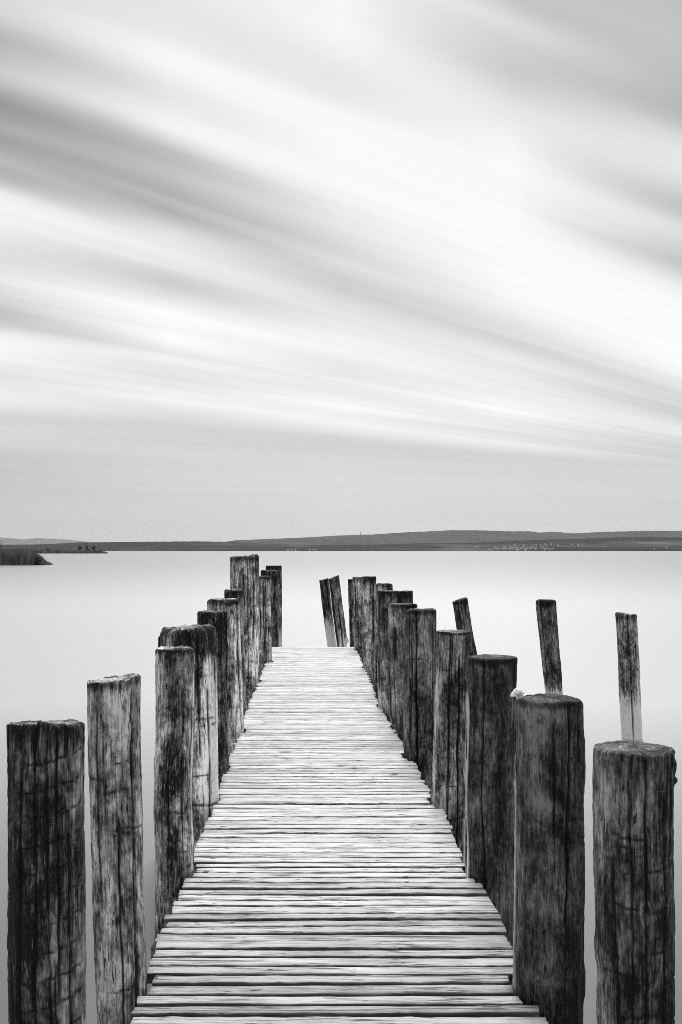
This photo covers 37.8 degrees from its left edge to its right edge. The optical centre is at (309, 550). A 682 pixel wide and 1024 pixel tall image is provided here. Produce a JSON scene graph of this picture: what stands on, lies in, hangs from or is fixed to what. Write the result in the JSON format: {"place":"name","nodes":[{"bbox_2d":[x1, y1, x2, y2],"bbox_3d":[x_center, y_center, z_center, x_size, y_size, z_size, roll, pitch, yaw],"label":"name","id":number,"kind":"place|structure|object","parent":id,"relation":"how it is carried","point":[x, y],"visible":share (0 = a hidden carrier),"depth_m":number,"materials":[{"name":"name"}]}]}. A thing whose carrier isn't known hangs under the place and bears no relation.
{"place":"outdoors","nodes":[
{"label":"outdoors","id":0,"kind":"place"},
{"bbox_2d":[0,537,84,544],"bbox_3d":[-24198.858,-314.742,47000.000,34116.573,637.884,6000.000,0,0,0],"label":"distant hills","id":1,"kind":"structure","parent":0,"point":[8,541],"depth_m":46118.40,"materials":[{"name":"grey"}]},
{"bbox_2d":[0,551,681,1023],"bbox_3d":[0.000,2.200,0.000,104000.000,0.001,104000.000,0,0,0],"label":"water","id":2,"kind":"structure","parent":0,"point":[70,625],"depth_m":30.08,"materials":[{"name":"white liquid"}]},
{"bbox_2d":[0,548,52,564],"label":"reed bed","id":3,"kind":"object","parent":2,"relation":"on","point":[19,557],"visible":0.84,"depth_m":151.73,"materials":[{"name":"grey plant"}]},
{"bbox_2d":[6,719,86,1023],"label":"wooden post","id":4,"kind":"object","parent":2,"relation":"in","point":[46,941],"visible":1,"depth_m":3.05,"materials":[{"name":"black wood"}]},
{"bbox_2d":[4,549,107,553],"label":"reed belt","id":5,"kind":"object","parent":2,"relation":"on","point":[57,551],"visible":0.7,"depth_m":774.32,"materials":[{"name":"grey plant"}]},
{"bbox_2d":[87,673,147,1023],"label":"wooden post","id":6,"kind":"object","parent":2,"relation":"in","point":[114,756],"visible":0.98,"depth_m":3.82,"materials":[{"name":"grey wood"}]},
{"bbox_2d":[153,645,194,937],"bbox_3d":[-0.720,1.580,5.300,0.219,2.139,0.217,0,0,0],"label":"wooden post","id":7,"kind":"object","parent":2,"relation":"in","point":[173,757],"visible":0.64,"depth_m":5.21,"materials":[{"name":"grey wood"}]},
{"bbox_2d":[160,624,218,872],"bbox_3d":[-0.811,1.578,6.804,0.415,2.144,0.393,0,0,0],"label":"wooden post","id":8,"kind":"object","parent":2,"relation":"in","point":[200,640],"visible":0.37,"depth_m":6.66,"materials":[{"name":"grey wood"}]},
{"bbox_2d":[197,610,228,788],"bbox_3d":[-0.753,1.560,7.802,0.250,2.181,0.247,0,0,0],"label":"wooden post","id":9,"kind":"object","parent":2,"relation":"in","point":[217,620],"visible":0.34,"depth_m":7.72,"materials":[{"name":"black wood"}]},
{"bbox_2d":[207,598,243,755],"bbox_3d":[-0.773,1.549,9.401,0.378,2.203,0.348,0,0,0],"label":"wooden post","id":10,"kind":"object","parent":2,"relation":"in","point":[235,707],"visible":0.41,"depth_m":9.27,"materials":[{"name":"grey wood"}]},
{"bbox_2d":[224,589,246,715],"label":"wooden post","id":11,"kind":"object","parent":2,"relation":"in","point":[238,594],"visible":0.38,"depth_m":10.65,"materials":[{"name":"grey wood"}]},
{"bbox_2d":[230,554,259,709],"bbox_3d":[-0.835,1.347,13.001,0.399,2.606,0.396,0,0,0],"label":"wooden post","id":12,"kind":"object","parent":2,"relation":"in","point":[244,573],"visible":0.52,"depth_m":12.84,"materials":[{"name":"grey wood"}]},
{"bbox_2d":[259,576,271,675],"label":"wooden post","id":13,"kind":"object","parent":2,"relation":"in","point":[265,649],"visible":0.49,"depth_m":15.19,"materials":[{"name":"grey wood"}]},
{"bbox_2d":[261,570,278,646],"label":"wooden post","id":14,"kind":"object","parent":2,"relation":"in","point":[273,574],"visible":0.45,"depth_m":18.67,"materials":[{"name":"grey wood"}]},
{"bbox_2d":[266,565,281,646],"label":"wooden post","id":15,"kind":"object","parent":2,"relation":"in","point":[278,568],"visible":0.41,"depth_m":20.20,"materials":[{"name":"grey wood"}]},
{"bbox_2d":[319,578,336,646],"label":"wooden post","id":16,"kind":"object","parent":2,"relation":"in","point":[327,612],"visible":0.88,"depth_m":22.52,"materials":[{"name":"grey wood"}]},
{"bbox_2d":[130,647,547,1023],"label":"jetty","id":17,"kind":"object","parent":2,"relation":"on","point":[328,883],"visible":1,"depth_m":4.94,"materials":[{"name":"grey wood"}]},
{"bbox_2d":[329,575,348,646],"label":"wooden post","id":18,"kind":"object","parent":2,"relation":"in","point":[342,639],"visible":0.71,"depth_m":22.19,"materials":[{"name":"grey wood"}]},
{"bbox_2d":[348,579,353,646],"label":"wooden post","id":19,"kind":"object","parent":2,"relation":"in","point":[351,607],"visible":0.23,"depth_m":19.21,"materials":[{"name":"grey wood"}]},
{"bbox_2d":[352,577,362,662],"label":"wooden post","id":20,"kind":"object","parent":2,"relation":"in","point":[357,597],"visible":0.4,"depth_m":17.09,"materials":[{"name":"grey wood"}]},
{"bbox_2d":[362,576,375,684],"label":"wooden post","id":21,"kind":"object","parent":2,"relation":"in","point":[369,608],"visible":0.63,"depth_m":14.41,"materials":[{"name":"grey wood"}]},
{"bbox_2d":[373,583,392,698],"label":"wooden post","id":22,"kind":"object","parent":2,"relation":"in","point":[383,586],"visible":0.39,"depth_m":12.34,"materials":[{"name":"grey wood"}]},
{"bbox_2d":[377,590,396,723],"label":"wooden post","id":23,"kind":"object","parent":2,"relation":"in","point":[386,598],"visible":0.42,"depth_m":10.81,"materials":[{"name":"grey wood"}]},
{"bbox_2d":[388,603,416,746],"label":"wooden post","id":24,"kind":"object","parent":2,"relation":"in","point":[396,611],"visible":0.38,"depth_m":9.49,"materials":[{"name":"grey wood"}]},
{"bbox_2d":[396,590,412,602],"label":"wooden post","id":25,"kind":"object","parent":2,"relation":"in","point":[404,596],"visible":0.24,"depth_m":11.49,"materials":[{"name":"grey wood"}]},
{"bbox_2d":[403,608,436,804],"bbox_3d":[0.925,1.564,8.252,0.294,2.172,0.298,0,0,0],"label":"wooden post","id":26,"kind":"object","parent":2,"relation":"in","point":[419,672],"visible":0.54,"depth_m":8.13,"materials":[{"name":"grey wood"}]},
{"bbox_2d":[431,629,470,876],"bbox_3d":[0.947,1.595,6.748,0.297,2.110,0.266,0,0,0],"label":"wooden post","id":27,"kind":"object","parent":2,"relation":"in","point":[453,654],"visible":0.6,"depth_m":6.64,"materials":[{"name":"grey wood"}]},
{"bbox_2d":[452,597,476,655],"bbox_3d":[2.652,1.708,16.393,0.576,1.883,0.287,0,0,0],"label":"wooden pole","id":28,"kind":"object","parent":2,"relation":"in","point":[462,614],"visible":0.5,"depth_m":16.30,"materials":[{"name":"grey wood"}]},
{"bbox_2d":[466,654,517,949],"bbox_3d":[0.965,1.604,5.269,0.274,2.091,0.262,0,0,0],"label":"wooden post","id":29,"kind":"object","parent":2,"relation":"in","point":[490,770],"visible":0.66,"depth_m":5.17,"materials":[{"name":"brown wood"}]},
{"bbox_2d":[512,693,585,1023],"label":"wooden post","id":30,"kind":"object","parent":2,"relation":"in","point":[549,975],"visible":0.98,"depth_m":3.76,"materials":[{"name":"grey wood"}]},
{"bbox_2d":[536,599,562,694],"bbox_3d":[3.533,1.678,14.502,0.447,1.945,0.306,0,0,0],"label":"wooden pole","id":31,"kind":"object","parent":2,"relation":"in","point":[546,612],"visible":0.81,"depth_m":14.39,"materials":[{"name":"grey wood"}]},
{"bbox_2d":[615,612,641,739],"bbox_3d":[3.770,1.687,11.695,0.333,1.926,0.248,0,0,0],"label":"wooden pole","id":32,"kind":"object","parent":2,"relation":"in","point":[629,676],"visible":0.85,"depth_m":11.60,"materials":[{"name":"grey wood"}]},
{"bbox_2d":[592,740,677,1023],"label":"wooden post","id":33,"kind":"object","parent":2,"relation":"in","point":[634,783],"visible":1,"depth_m":3.00,"materials":[{"name":"grey wood"}]},
{"bbox_2d":[0,536,681,550],"bbox_3d":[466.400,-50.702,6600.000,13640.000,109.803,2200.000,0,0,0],"label":"shore hills","id":34,"kind":"structure","parent":0,"point":[648,543],"depth_m":5928.72,"materials":[{"name":"grey"}]},
{"bbox_2d":[0,0,681,541],"label":"sky","id":35,"kind":"structure","parent":0,"point":[270,269],"materials":[{"name":"white"}]},
{"bbox_2d":[227,530,681,544],"bbox_3d":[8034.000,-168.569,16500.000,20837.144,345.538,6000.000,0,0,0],"label":"hills","id":36,"kind":"structure","parent":0,"point":[460,536],"depth_m":15500.08,"materials":[{"name":"grey"}]},
{"bbox_2d":[510,688,523,697],"bbox_3d":[0.823,0.560,3.931,0.046,0.042,0.046,0,0,44],"label":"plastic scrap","id":37,"kind":"object","parent":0,"point":[517,692],"visible":0.97,"depth_m":3.92,"materials":[{"name":"white plastic"}]}
]}

